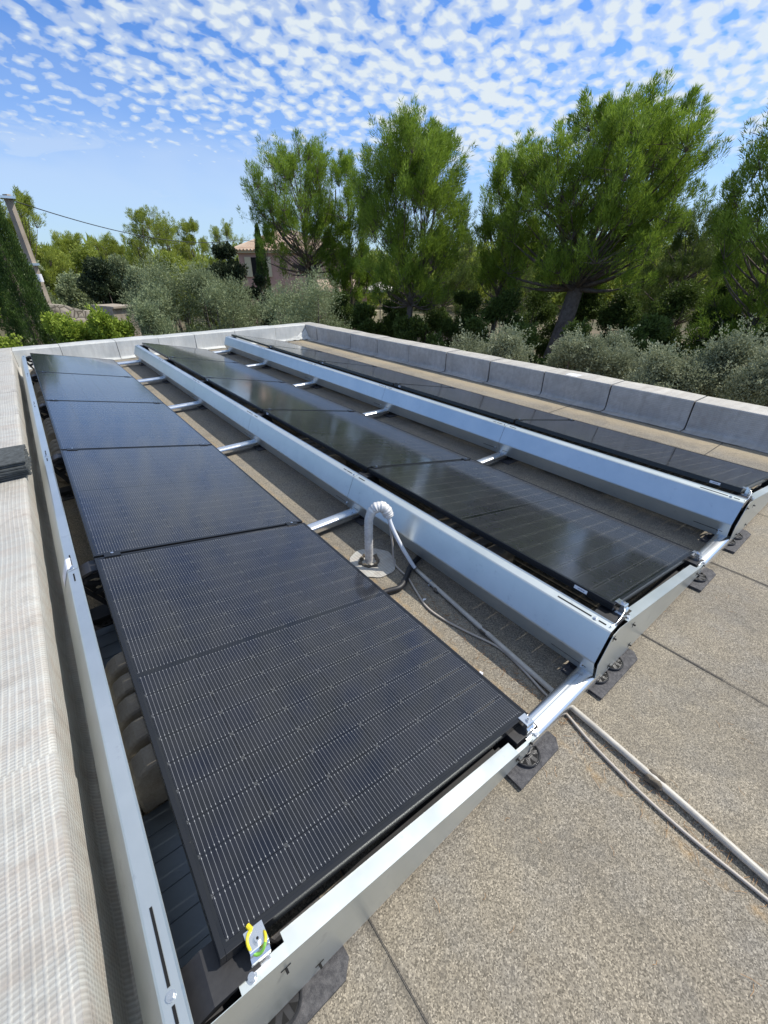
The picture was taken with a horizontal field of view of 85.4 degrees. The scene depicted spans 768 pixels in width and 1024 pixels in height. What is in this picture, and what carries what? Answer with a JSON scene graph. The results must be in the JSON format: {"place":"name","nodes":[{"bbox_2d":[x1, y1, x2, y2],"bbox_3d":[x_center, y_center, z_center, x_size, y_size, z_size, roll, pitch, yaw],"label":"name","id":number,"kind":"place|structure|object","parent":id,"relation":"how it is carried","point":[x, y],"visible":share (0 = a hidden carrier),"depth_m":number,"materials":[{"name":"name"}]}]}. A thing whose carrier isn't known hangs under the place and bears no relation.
{"place":"outdoors","nodes":[
{"label":"outdoors","id":0,"kind":"place"},
{"bbox_2d":[234,229,340,325],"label":"house","id":1,"kind":"structure","parent":0,"point":[246,252],"depth_m":33.21,"materials":[{"name":"stone"}]},
{"bbox_2d":[0,288,743,367],"bbox_3d":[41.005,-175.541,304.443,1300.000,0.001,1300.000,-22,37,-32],"label":"ground","id":2,"kind":"structure","parent":0,"point":[593,332],"depth_m":42.05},
{"bbox_2d":[0,194,51,303],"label":"utility pole","id":3,"kind":"object","parent":2,"relation":"on","point":[16,221],"visible":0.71,"depth_m":14.15,"materials":[{"name":"concrete"}]},
{"bbox_2d":[0,203,59,345],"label":"cypress","id":4,"kind":"object","parent":2,"relation":"on","point":[28,309],"visible":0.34,"depth_m":10.35,"materials":[{"name":"green plant"}]},
{"bbox_2d":[0,184,72,302],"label":"pine tree","id":5,"kind":"object","parent":2,"relation":"on","point":[49,263],"visible":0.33,"depth_m":22.52,"materials":[{"name":"green plant"}]},
{"bbox_2d":[40,310,96,343],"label":"hedge bush","id":6,"kind":"object","parent":2,"relation":"on","point":[64,328],"visible":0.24,"depth_m":10.30,"materials":[{"name":"green plant"}]},
{"bbox_2d":[53,268,101,309],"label":"garden bush","id":7,"kind":"object","parent":2,"relation":"on","point":[67,288],"visible":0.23,"depth_m":19.72,"materials":[{"name":"green plant"}]},
{"bbox_2d":[75,255,126,303],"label":"holm oak","id":8,"kind":"object","parent":2,"relation":"on","point":[95,282],"visible":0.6,"depth_m":17.75,"materials":[{"name":"green plant"}]},
{"bbox_2d":[85,302,136,339],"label":"hedge bush","id":9,"kind":"object","parent":2,"relation":"on","point":[103,325],"visible":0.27,"depth_m":10.41,"materials":[{"name":"green plant"}]},
{"bbox_2d":[127,291,180,335],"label":"olive tree","id":10,"kind":"object","parent":2,"relation":"on","point":[145,312],"visible":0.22,"depth_m":10.94,"materials":[{"name":"green plant"}]},
{"bbox_2d":[119,204,189,332],"bbox_3d":[-16.903,-17.750,31.312,5.613,8.815,5.806,-22,37,-32],"label":"pine tree","id":11,"kind":"object","parent":2,"relation":"on","point":[136,244],"visible":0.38,"depth_m":29.60,"materials":[{"name":"green plant"}]},
{"bbox_2d":[116,244,217,336],"bbox_3d":[-7.444,-5.986,14.487,3.763,5.640,3.167,-22,37,-32],"label":"olive tree","id":12,"kind":"object","parent":2,"relation":"on","point":[165,289],"visible":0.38,"depth_m":13.66,"materials":[{"name":"green plant"}]},
{"bbox_2d":[171,216,210,329],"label":"pine tree","id":13,"kind":"object","parent":2,"relation":"on","point":[188,226],"visible":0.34,"depth_m":32.33,"materials":[{"name":"green plant"}]},
{"bbox_2d":[176,258,272,330],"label":"olive tree","id":14,"kind":"object","parent":2,"relation":"on","point":[200,282],"visible":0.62,"depth_m":13.95,"materials":[{"name":"green plant"}]},
{"bbox_2d":[206,241,257,326],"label":"holm oak","id":15,"kind":"object","parent":2,"relation":"on","point":[227,251],"visible":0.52,"depth_m":24.18,"materials":[{"name":"green plant"}]},
{"bbox_2d":[253,265,351,329],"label":"olive tree","id":16,"kind":"object","parent":2,"relation":"on","point":[296,313],"visible":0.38,"depth_m":12.93,"materials":[{"name":"green plant"}]},
{"bbox_2d":[237,126,384,321],"bbox_3d":[-4.512,-13.932,22.737,6.661,10.904,8.395,-22,37,-32],"label":"pine tree","id":17,"kind":"object","parent":2,"relation":"on","point":[287,168],"visible":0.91,"depth_m":20.54,"materials":[{"name":"green plant"}]},
{"bbox_2d":[315,148,378,329],"bbox_3d":[-1.795,-13.164,22.273,3.380,10.083,3.214,-22,37,-32],"label":"pine tree","id":18,"kind":"object","parent":2,"relation":"on","point":[346,274],"visible":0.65,"depth_m":21.26,"materials":[{"name":"green plant"}]},
{"bbox_2d":[348,300,386,334],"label":"laurel bush","id":19,"kind":"object","parent":2,"relation":"on","point":[362,319],"visible":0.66,"depth_m":18.82,"materials":[{"name":"green plant"}]},
{"bbox_2d":[0,223,764,319],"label":"wood","id":20,"kind":"object","parent":2,"relation":"on","point":[558,298],"visible":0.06,"depth_m":47.19,"materials":[{"name":"green plant"}]},
{"bbox_2d":[343,94,478,317],"bbox_3d":[1.206,-10.482,17.488,5.641,10.362,5.210,-22,37,-32],"label":"pine tree","id":21,"kind":"object","parent":2,"relation":"on","point":[418,166],"visible":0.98,"depth_m":15.69,"materials":[{"name":"green plant"}]},
{"bbox_2d":[392,313,430,341],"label":"laurel bush","id":22,"kind":"object","parent":2,"relation":"on","point":[411,328],"visible":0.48,"depth_m":17.11,"materials":[{"name":"green plant"}]},
{"bbox_2d":[422,217,481,317],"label":"pine tree","id":23,"kind":"object","parent":2,"relation":"on","point":[462,275],"visible":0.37,"depth_m":28.01,"materials":[{"name":"green plant"}]},
{"bbox_2d":[434,289,482,348],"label":"laurel bush","id":24,"kind":"object","parent":2,"relation":"on","point":[471,301],"visible":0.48,"depth_m":19.24,"materials":[{"name":"green plant"}]},
{"bbox_2d":[469,287,525,341],"bbox_3d":[4.933,-7.523,18.301,2.595,4.336,2.199,17,35,27],"label":"laurel bush","id":25,"kind":"object","parent":2,"relation":"on","point":[504,304],"visible":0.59,"depth_m":17.16,"materials":[{"name":"green plant"}]},
{"bbox_2d":[463,316,541,362],"bbox_3d":[2.660,-2.501,10.022,1.955,4.195,1.935,-22,37,-32],"label":"evergreen shrub","id":26,"kind":"object","parent":2,"relation":"on","point":[507,343],"visible":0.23,"depth_m":8.85,"materials":[{"name":"green plant"}]},
{"bbox_2d":[469,130,551,338],"bbox_3d":[5.147,-10.669,18.424,3.617,9.737,3.606,17,35,26],"label":"pine tree","id":27,"kind":"object","parent":2,"relation":"on","point":[487,276],"visible":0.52,"depth_m":17.35,"materials":[{"name":"green plant"}]},
{"bbox_2d":[516,281,558,363],"bbox_3d":[7.828,-9.210,21.028,2.507,4.436,2.783,-22,37,-32],"label":"laurel bush","id":28,"kind":"object","parent":2,"relation":"on","point":[545,313],"visible":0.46,"depth_m":20.49,"materials":[{"name":"green plant"}]},
{"bbox_2d":[542,323,623,378],"bbox_3d":[4.164,-2.207,9.616,1.955,4.088,1.857,11,33,19],"label":"evergreen shrub","id":29,"kind":"object","parent":2,"relation":"on","point":[583,354],"visible":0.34,"depth_m":8.66,"materials":[{"name":"green plant"}]},
{"bbox_2d":[488,66,734,358],"bbox_3d":[8.245,-9.687,16.295,8.590,10.344,7.746,-22,37,-32],"label":"pine tree","id":30,"kind":"object","parent":2,"relation":"on","point":[651,138],"visible":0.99,"depth_m":13.52,"materials":[{"name":"green plant"}]},
{"bbox_2d":[593,324,643,381],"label":"evergreen shrub","id":31,"kind":"object","parent":2,"relation":"on","point":[619,362],"visible":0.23,"depth_m":8.58,"materials":[{"name":"green plant"}]},
{"bbox_2d":[593,285,653,340],"bbox_3d":[9.778,-7.012,17.376,1.965,4.388,2.661,-22,37,-32],"label":"laurel bush","id":32,"kind":"object","parent":2,"relation":"on","point":[622,312],"visible":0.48,"depth_m":16.72,"materials":[{"name":"green plant"}]},
{"bbox_2d":[624,312,674,365],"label":"laurel bush","id":33,"kind":"object","parent":2,"relation":"on","point":[655,328],"visible":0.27,"depth_m":12.60,"materials":[{"name":"green plant"}]},
{"bbox_2d":[622,338,725,395],"bbox_3d":[5.306,-1.519,8.585,2.145,3.975,2.171,-22,37,-32],"label":"evergreen shrub","id":34,"kind":"object","parent":2,"relation":"on","point":[662,363],"visible":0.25,"depth_m":7.70,"materials":[{"name":"green plant"}]},
{"bbox_2d":[646,277,708,359],"bbox_3d":[11.713,-7.119,17.315,2.473,4.636,2.911,-22,37,-32],"label":"laurel bush","id":35,"kind":"object","parent":2,"relation":"on","point":[674,302],"visible":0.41,"depth_m":16.48,"materials":[{"name":"green plant"}]},
{"bbox_2d":[628,197,751,339],"bbox_3d":[16.827,-12.551,23.101,6.754,8.224,5.838,-22,37,-32],"label":"pine tree","id":36,"kind":"object","parent":2,"relation":"on","point":[673,268],"visible":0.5,"depth_m":21.54,"materials":[{"name":"green plant"}]},
{"bbox_2d":[663,313,767,398],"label":"evergreen shrub","id":37,"kind":"object","parent":2,"relation":"on","point":[733,348],"visible":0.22,"depth_m":7.58,"materials":[{"name":"green plant"}]},
{"bbox_2d":[687,276,752,351],"bbox_3d":[12.700,-6.261,15.792,2.240,4.714,2.689,19,36,29],"label":"laurel bush","id":38,"kind":"object","parent":2,"relation":"on","point":[716,327],"visible":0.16,"depth_m":14.99,"materials":[{"name":"green plant"}]},
{"bbox_2d":[681,98,767,367],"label":"pine tree","id":39,"kind":"object","parent":2,"relation":"on","point":[734,226],"visible":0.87,"depth_m":12.67,"materials":[{"name":"green plant"}]},
{"bbox_2d":[713,333,767,406],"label":"evergreen shrub","id":40,"kind":"object","parent":2,"relation":"on","point":[749,384],"visible":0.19,"depth_m":6.89,"materials":[{"name":"green plant"}]},
{"bbox_3d":[0.496,1.198,4.485,6.710,3.350,16.250,-22,37,-32],"label":"building","id":41,"kind":"object","parent":2,"relation":"on","visible":0},
{"bbox_2d":[0,350,180,1023],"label":"parapet wall","id":42,"kind":"structure","parent":41,"relation":"on","point":[65,956],"depth_m":1.19,"materials":[{"name":"grey concrete"}]},
{"bbox_2d":[11,323,304,369],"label":"parapet wall","id":43,"kind":"structure","parent":41,"relation":"on","point":[118,348],"depth_m":8.45,"materials":[{"name":"grey concrete"}]},
{"bbox_2d":[29,340,767,1023],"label":"roof surface","id":44,"kind":"object","parent":41,"relation":"on","point":[601,896],"visible":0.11,"depth_m":1.38,"materials":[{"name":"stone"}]},
{"bbox_2d":[93,623,113,630],"bbox_3d":[-1.371,0.528,2.205,0.420,0.011,0.190,-22,37,-32],"label":"rubber mat","id":45,"kind":"object","parent":44,"relation":"on","point":[96,628],"depth_m":2.10,"materials":[{"name":"black rubber"}]},
{"bbox_2d":[74,560,112,626],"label":"support tower","id":46,"kind":"structure","parent":45,"relation":"on","point":[101,616],"depth_m":2.08,"materials":[{"name":"black plastic"}]},
{"bbox_2d":[42,456,77,597],"bbox_3d":[-2.051,0.051,2.631,0.107,0.280,1.739,-22,37,-32],"label":"wind deflector","id":47,"kind":"object","parent":46,"relation":"on","point":[63,545],"visible":0.83,"depth_m":2.42,"materials":[{"name":"silver metal"}]},
{"bbox_2d":[60,445,302,561],"bbox_3d":[-1.511,-0.192,2.969,1.142,0.032,1.722,-10,30,-39],"label":"solar panel","id":48,"kind":"object","parent":46,"relation":"on","point":[127,500],"visible":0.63,"depth_m":2.76,"materials":[{"name":"grey"}]},
{"bbox_2d":[121,716,149,764],"bbox_3d":[-0.788,0.803,1.496,0.264,0.215,0.088,-22,37,-32],"label":"ballast stone","id":49,"kind":"object","parent":44,"relation":"on","point":[135,738],"visible":0.21,"depth_m":1.40,"materials":[{"name":"concrete"}]},
{"bbox_2d":[129,743,167,812],"bbox_3d":[-0.711,0.851,1.415,0.264,0.215,0.088,-22,37,-33],"label":"ballast stone","id":50,"kind":"object","parent":44,"relation":"on","point":[150,791],"visible":0.37,"depth_m":1.33,"materials":[{"name":"concrete"}]},
{"bbox_2d":[142,801,211,968],"bbox_3d":[-0.504,1.017,1.313,0.438,0.030,0.435,-22,37,-32],"label":"ballast tray","id":51,"kind":"object","parent":44,"relation":"on","point":[190,933],"depth_m":1.21,"materials":[{"name":"grey"}]},
{"bbox_2d":[272,895,348,1023],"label":"rubber mat","id":52,"kind":"object","parent":44,"relation":"on","point":[323,985],"visible":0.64,"depth_m":1.06,"materials":[{"name":"grey rubber"}]},
{"bbox_2d":[180,934,302,1023],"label":"support tower","id":53,"kind":"structure","parent":52,"relation":"on","point":[212,989],"depth_m":0.86,"materials":[{"name":"black plastic"}]},
{"bbox_2d":[62,558,193,1023],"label":"wind deflector","id":54,"kind":"object","parent":53,"relation":"on","point":[162,994],"visible":1,"depth_m":1.07,"materials":[{"name":"silver metal"}]},
{"bbox_2d":[94,523,527,966],"bbox_3d":[-0.432,0.506,1.793,1.142,0.032,1.722,-10,30,-39],"label":"solar panel","id":55,"kind":"object","parent":53,"relation":"on","point":[317,710],"visible":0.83,"depth_m":1.45,"materials":[{"name":"grey"}]},
{"bbox_2d":[211,732,540,1023],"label":"side plate","id":56,"kind":"object","parent":53,"relation":"attached to","point":[323,929],"visible":1,"depth_m":1.07,"materials":[{"name":"silver metal"}]},
{"bbox_2d":[353,517,364,525],"bbox_3d":[-0.075,-0.001,3.089,0.360,0.011,0.190,-22,37,-32],"label":"rubber mat","id":57,"kind":"object","parent":44,"relation":"on","point":[359,521],"visible":0.18,"depth_m":2.98,"materials":[{"name":"black rubber"}]},
{"bbox_2d":[352,471,379,518],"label":"support tower","id":58,"kind":"structure","parent":57,"relation":"on","point":[370,477],"depth_m":2.93,"materials":[{"name":"black plastic"}]},
{"bbox_2d":[248,414,357,507],"bbox_3d":[-0.755,-0.477,3.514,0.107,0.280,1.739,-22,37,-32],"label":"wind deflector","id":59,"kind":"object","parent":58,"relation":"on","point":[329,475],"visible":0.96,"depth_m":3.34,"materials":[{"name":"silver metal"}]},
{"bbox_2d":[263,410,470,471],"bbox_3d":[-0.216,-0.721,3.852,1.144,0.032,1.722,-10,30,-39],"label":"solar panel","id":60,"kind":"object","parent":58,"relation":"on","point":[361,441],"visible":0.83,"depth_m":3.67,"materials":[{"name":"grey"}]},
{"bbox_2d":[350,501,395,577],"bbox_3d":[-0.071,0.134,2.472,0.286,0.434,0.309,-22,37,-32],"label":"vent pipe","id":61,"kind":"object","parent":44,"relation":"on","point":[369,560],"visible":0.99,"depth_m":2.51,"materials":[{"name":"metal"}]},
{"bbox_2d":[383,414,398,417],"bbox_3d":[0.151,-1.233,5.158,0.360,0.011,0.190,-22,37,-32],"label":"rubber mat","id":62,"kind":"object","parent":44,"relation":"on","point":[387,415],"visible":0.18,"depth_m":5.04,"materials":[{"name":"black rubber"}]},
{"bbox_2d":[384,386,399,414],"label":"support tower","id":63,"kind":"structure","parent":62,"relation":"on","point":[390,413],"depth_m":5.05,"materials":[{"name":"black plastic"}]},
{"bbox_2d":[362,408,388,416],"bbox_3d":[-0.162,-1.162,4.930,0.500,0.052,0.086,-22,37,-32],"label":"support rail","id":64,"kind":"object","parent":63,"relation":"attached to","point":[378,412],"visible":0.58,"depth_m":4.95,"materials":[{"name":"silver metal"}]},
{"bbox_2d":[382,386,507,451],"bbox_3d":[0.551,-1.012,4.408,0.107,0.280,1.739,-22,37,-32],"label":"wind deflector","id":65,"kind":"object","parent":64,"relation":"on","point":[481,430],"visible":0.99,"depth_m":4.27,"materials":[{"name":"silver metal"}]},
{"bbox_2d":[500,459,518,464],"bbox_3d":[1.230,-0.535,3.983,0.360,0.011,0.190,-22,37,-32],"label":"rubber mat","id":66,"kind":"object","parent":44,"relation":"on","point":[508,462],"visible":0.18,"depth_m":3.87,"materials":[{"name":"black rubber"}]},
{"bbox_2d":[503,423,520,459],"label":"support tower","id":67,"kind":"structure","parent":66,"relation":"on","point":[507,457],"depth_m":3.85,"materials":[{"name":"black plastic"}]},
{"bbox_2d":[394,383,569,422],"bbox_3d":[1.090,-1.255,4.746,1.144,0.032,1.722,-10,30,-39],"label":"solar panel","id":68,"kind":"object","parent":67,"relation":"on","point":[499,409],"visible":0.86,"depth_m":4.57,"materials":[{"name":"grey"}]},
{"bbox_2d":[506,732,558,789],"bbox_3d":[0.520,0.891,1.591,0.260,0.011,0.200,-22,37,-32],"label":"rubber mat","id":69,"kind":"object","parent":44,"relation":"on","point":[520,777],"visible":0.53,"depth_m":1.52,"materials":[{"name":"grey rubber"}]},
{"bbox_2d":[492,723,540,767],"bbox_3d":[0.509,0.848,1.545,0.170,0.107,0.163,-22,37,-32],"label":"support","id":70,"kind":"object","parent":69,"relation":"on","point":[515,738],"visible":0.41,"depth_m":1.52,"materials":[{"name":"black plastic"}]},
{"bbox_2d":[387,519,767,902],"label":"grey cable","id":71,"kind":"object","parent":44,"relation":"on","point":[703,848],"visible":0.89,"depth_m":1.51,"materials":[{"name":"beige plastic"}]},
{"bbox_2d":[414,567,767,883],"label":"conduit","id":72,"kind":"object","parent":44,"relation":"on","point":[655,780],"visible":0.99,"depth_m":1.52,"materials":[{"name":"grey plastic"}]},
{"bbox_2d":[560,648,637,699],"bbox_3d":[1.001,0.696,1.916,0.360,0.011,0.190,-22,37,-32],"label":"rubber mat","id":73,"kind":"object","parent":44,"relation":"on","point":[628,657],"visible":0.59,"depth_m":1.86,"materials":[{"name":"grey rubber"}]},
{"bbox_2d":[570,605,629,683],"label":"support tower","id":74,"kind":"structure","parent":73,"relation":"on","point":[611,616],"depth_m":1.78,"materials":[{"name":"black plastic"}]},
{"bbox_2d":[347,474,616,675],"bbox_3d":[0.342,0.232,2.320,0.107,0.280,1.794,-22,37,-32],"label":"wind deflector","id":75,"kind":"object","parent":74,"relation":"on","point":[573,631],"visible":0.98,"depth_m":2.04,"materials":[{"name":"silver metal"}]},
{"bbox_2d":[368,459,694,610],"bbox_3d":[0.864,-0.022,2.677,1.144,0.032,1.722,-10,30,-39],"label":"solar panel","id":76,"kind":"object","parent":74,"relation":"on","point":[603,559],"visible":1,"depth_m":2.43,"materials":[{"name":"grey"}]},
{"bbox_2d":[526,666,599,751],"bbox_3d":[0.708,0.768,1.687,0.500,0.052,0.086,-22,37,-32],"label":"support rail","id":77,"kind":"object","parent":74,"relation":"attached to","point":[549,711],"visible":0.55,"depth_m":1.67,"materials":[{"name":"silver metal"}]},
{"bbox_2d":[595,561,705,678],"bbox_3d":[1.347,0.403,2.073,1.295,0.303,0.122,-22,37,-32],"label":"side plate","id":78,"kind":"object","parent":74,"relation":"attached to","point":[652,604],"visible":0.98,"depth_m":1.95,"materials":[{"name":"silver metal"}]},
{"bbox_2d":[701,529,750,552],"bbox_3d":[2.312,0.165,2.804,0.360,0.011,0.190,-22,37,-32],"label":"rubber mat","id":79,"kind":"object","parent":44,"relation":"on","point":[739,543],"visible":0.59,"depth_m":2.75,"materials":[{"name":"grey rubber"}]},
{"bbox_2d":[707,491,752,545],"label":"support tower","id":80,"kind":"structure","parent":79,"relation":"on","point":[739,536],"depth_m":2.70,"materials":[{"name":"black plastic"}]},
{"bbox_2d":[499,424,746,536],"bbox_3d":[1.647,-0.302,3.214,0.107,0.280,1.794,-22,37,-32],"label":"wind deflector","id":81,"kind":"object","parent":80,"relation":"on","point":[705,508],"visible":0.96,"depth_m":3.02,"materials":[{"name":"silver metal"}]},
{"bbox_2d":[515,420,767,492],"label":"solar panel","id":82,"kind":"object","parent":80,"relation":"on","point":[728,475],"visible":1,"depth_m":3.35,"materials":[{"name":"grey"}]},
{"bbox_2d":[305,323,767,452],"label":"parapet wall","id":83,"kind":"structure","parent":41,"relation":"on","point":[740,424],"depth_m":5.38,"materials":[{"name":"grey concrete"}]},
{"bbox_2d":[0,0,767,260],"label":"sky","id":84,"kind":"structure","parent":0,"point":[108,107],"materials":[{"name":"blue"}]},
{"bbox_3d":[-3.530,-0.869,4.556,0.420,0.011,0.190,-22,37,-32],"label":"rubber mat","id":85,"kind":"object","parent":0,"visible":0},
{"bbox_2d":[38,403,48,419],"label":"support tower","id":86,"kind":"structure","parent":85,"relation":"on","point":[42,407],"depth_m":4.38,"materials":[{"name":"black plastic"}]},
{"bbox_2d":[36,372,162,402],"bbox_3d":[-3.670,-1.589,5.320,1.142,0.032,1.722,-10,30,-39],"label":"solar panel","id":87,"kind":"object","parent":86,"relation":"on","point":[75,387],"visible":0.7,"depth_m":5.21,"materials":[{"name":"grey"}]},
{"bbox_2d":[45,400,211,452],"bbox_3d":[-2.590,-0.891,4.144,1.142,0.032,1.722,-10,30,-39],"label":"solar panel","id":88,"kind":"object","parent":86,"relation":"on","point":[79,425],"visible":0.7,"depth_m":4.00,"materials":[{"name":"grey"}]},
{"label":"rubber mat","id":89,"kind":"object","parent":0,"visible":0},
{"bbox_2d":[30,374,37,384],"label":"support tower","id":90,"kind":"structure","parent":89,"relation":"on","point":[33,377],"depth_m":5.54,"materials":[{"name":"black plastic"}]},
{"bbox_2d":[30,353,132,376],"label":"solar panel","id":91,"kind":"object","parent":90,"relation":"on","point":[72,364],"visible":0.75,"depth_m":6.40,"materials":[{"name":"grey"}]},
{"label":"rubber mat","id":92,"kind":"object","parent":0,"visible":0},
{"bbox_2d":[200,380,213,406],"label":"support tower","id":93,"kind":"structure","parent":92,"relation":"on","point":[207,383],"depth_m":5.29,"materials":[{"name":"black plastic"}]},
{"bbox_2d":[193,380,254,438],"bbox_3d":[-1.834,-1.176,4.690,0.107,0.280,1.739,-22,37,-32],"label":"wind deflector","id":94,"kind":"object","parent":93,"relation":"on","point":[233,413],"visible":0.98,"depth_m":4.55,"materials":[{"name":"silver metal"}]},
{"bbox_2d":[168,357,284,381],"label":"solar panel","id":95,"kind":"object","parent":93,"relation":"on","point":[202,369],"visible":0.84,"depth_m":6.09,"materials":[{"name":"grey"}]},
{"bbox_2d":[205,377,354,411],"bbox_3d":[-1.295,-1.419,5.028,1.144,0.032,1.722,-10,30,-39],"label":"solar panel","id":96,"kind":"object","parent":93,"relation":"on","point":[261,396],"visible":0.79,"depth_m":4.89,"materials":[{"name":"grey"}]},
{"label":"rubber mat","id":97,"kind":"object","parent":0,"visible":0},
{"bbox_3d":[-4.355,-2.915,7.678,0.325,0.312,0.152,-22,37,-32],"label":"support tower","id":98,"kind":"object","parent":97,"relation":"on","visible":0},
{"bbox_2d":[142,343,238,362],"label":"solar panel","id":99,"kind":"object","parent":98,"relation":"on","point":[166,351],"visible":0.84,"depth_m":7.28,"materials":[{"name":"grey"}]},
{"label":"rubber mat","id":100,"kind":"object","parent":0,"visible":0},
{"bbox_3d":[-0.922,-2.073,6.254,0.325,0.312,0.152,-22,37,-32],"label":"support tower","id":101,"kind":"object","parent":100,"relation":"on","visible":0},
{"bbox_2d":[293,381,315,387],"bbox_3d":[-1.242,-1.860,6.105,0.500,0.052,0.086,-22,37,-32],"label":"support rail","id":102,"kind":"object","parent":101,"relation":"attached to","point":[305,384],"visible":0.6,"depth_m":6.12,"materials":[{"name":"silver metal"}]},
{"bbox_2d":[309,363,387,408],"bbox_3d":[-0.529,-1.710,5.584,0.107,0.280,1.739,-22,37,-32],"label":"wind deflector","id":103,"kind":"object","parent":102,"relation":"on","point":[362,389],"visible":0.97,"depth_m":5.47,"materials":[{"name":"silver metal"}]},
{"bbox_2d":[319,361,450,387],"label":"solar panel","id":104,"kind":"object","parent":101,"relation":"on","point":[385,376],"visible":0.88,"depth_m":5.77,"materials":[{"name":"grey"}]},
{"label":"rubber mat","id":105,"kind":"object","parent":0,"visible":0},
{"bbox_3d":[-2.001,-2.771,7.430,0.325,0.312,0.152,-22,37,-32],"label":"support tower","id":106,"kind":"object","parent":105,"relation":"on","visible":0},
{"bbox_2d":[246,363,265,367],"bbox_3d":[-2.321,-2.559,7.281,0.500,0.052,0.086,-22,37,-32],"label":"support rail","id":107,"kind":"object","parent":106,"relation":"attached to","point":[256,365],"visible":0.55,"depth_m":7.30,"materials":[{"name":"silver metal"}]},
{"bbox_2d":[260,347,313,380],"bbox_3d":[-1.608,-2.409,6.760,0.107,0.280,1.739,-22,37,-32],"label":"wind deflector","id":108,"kind":"object","parent":107,"relation":"on","point":[295,366],"visible":1,"depth_m":6.66,"materials":[{"name":"silver metal"}]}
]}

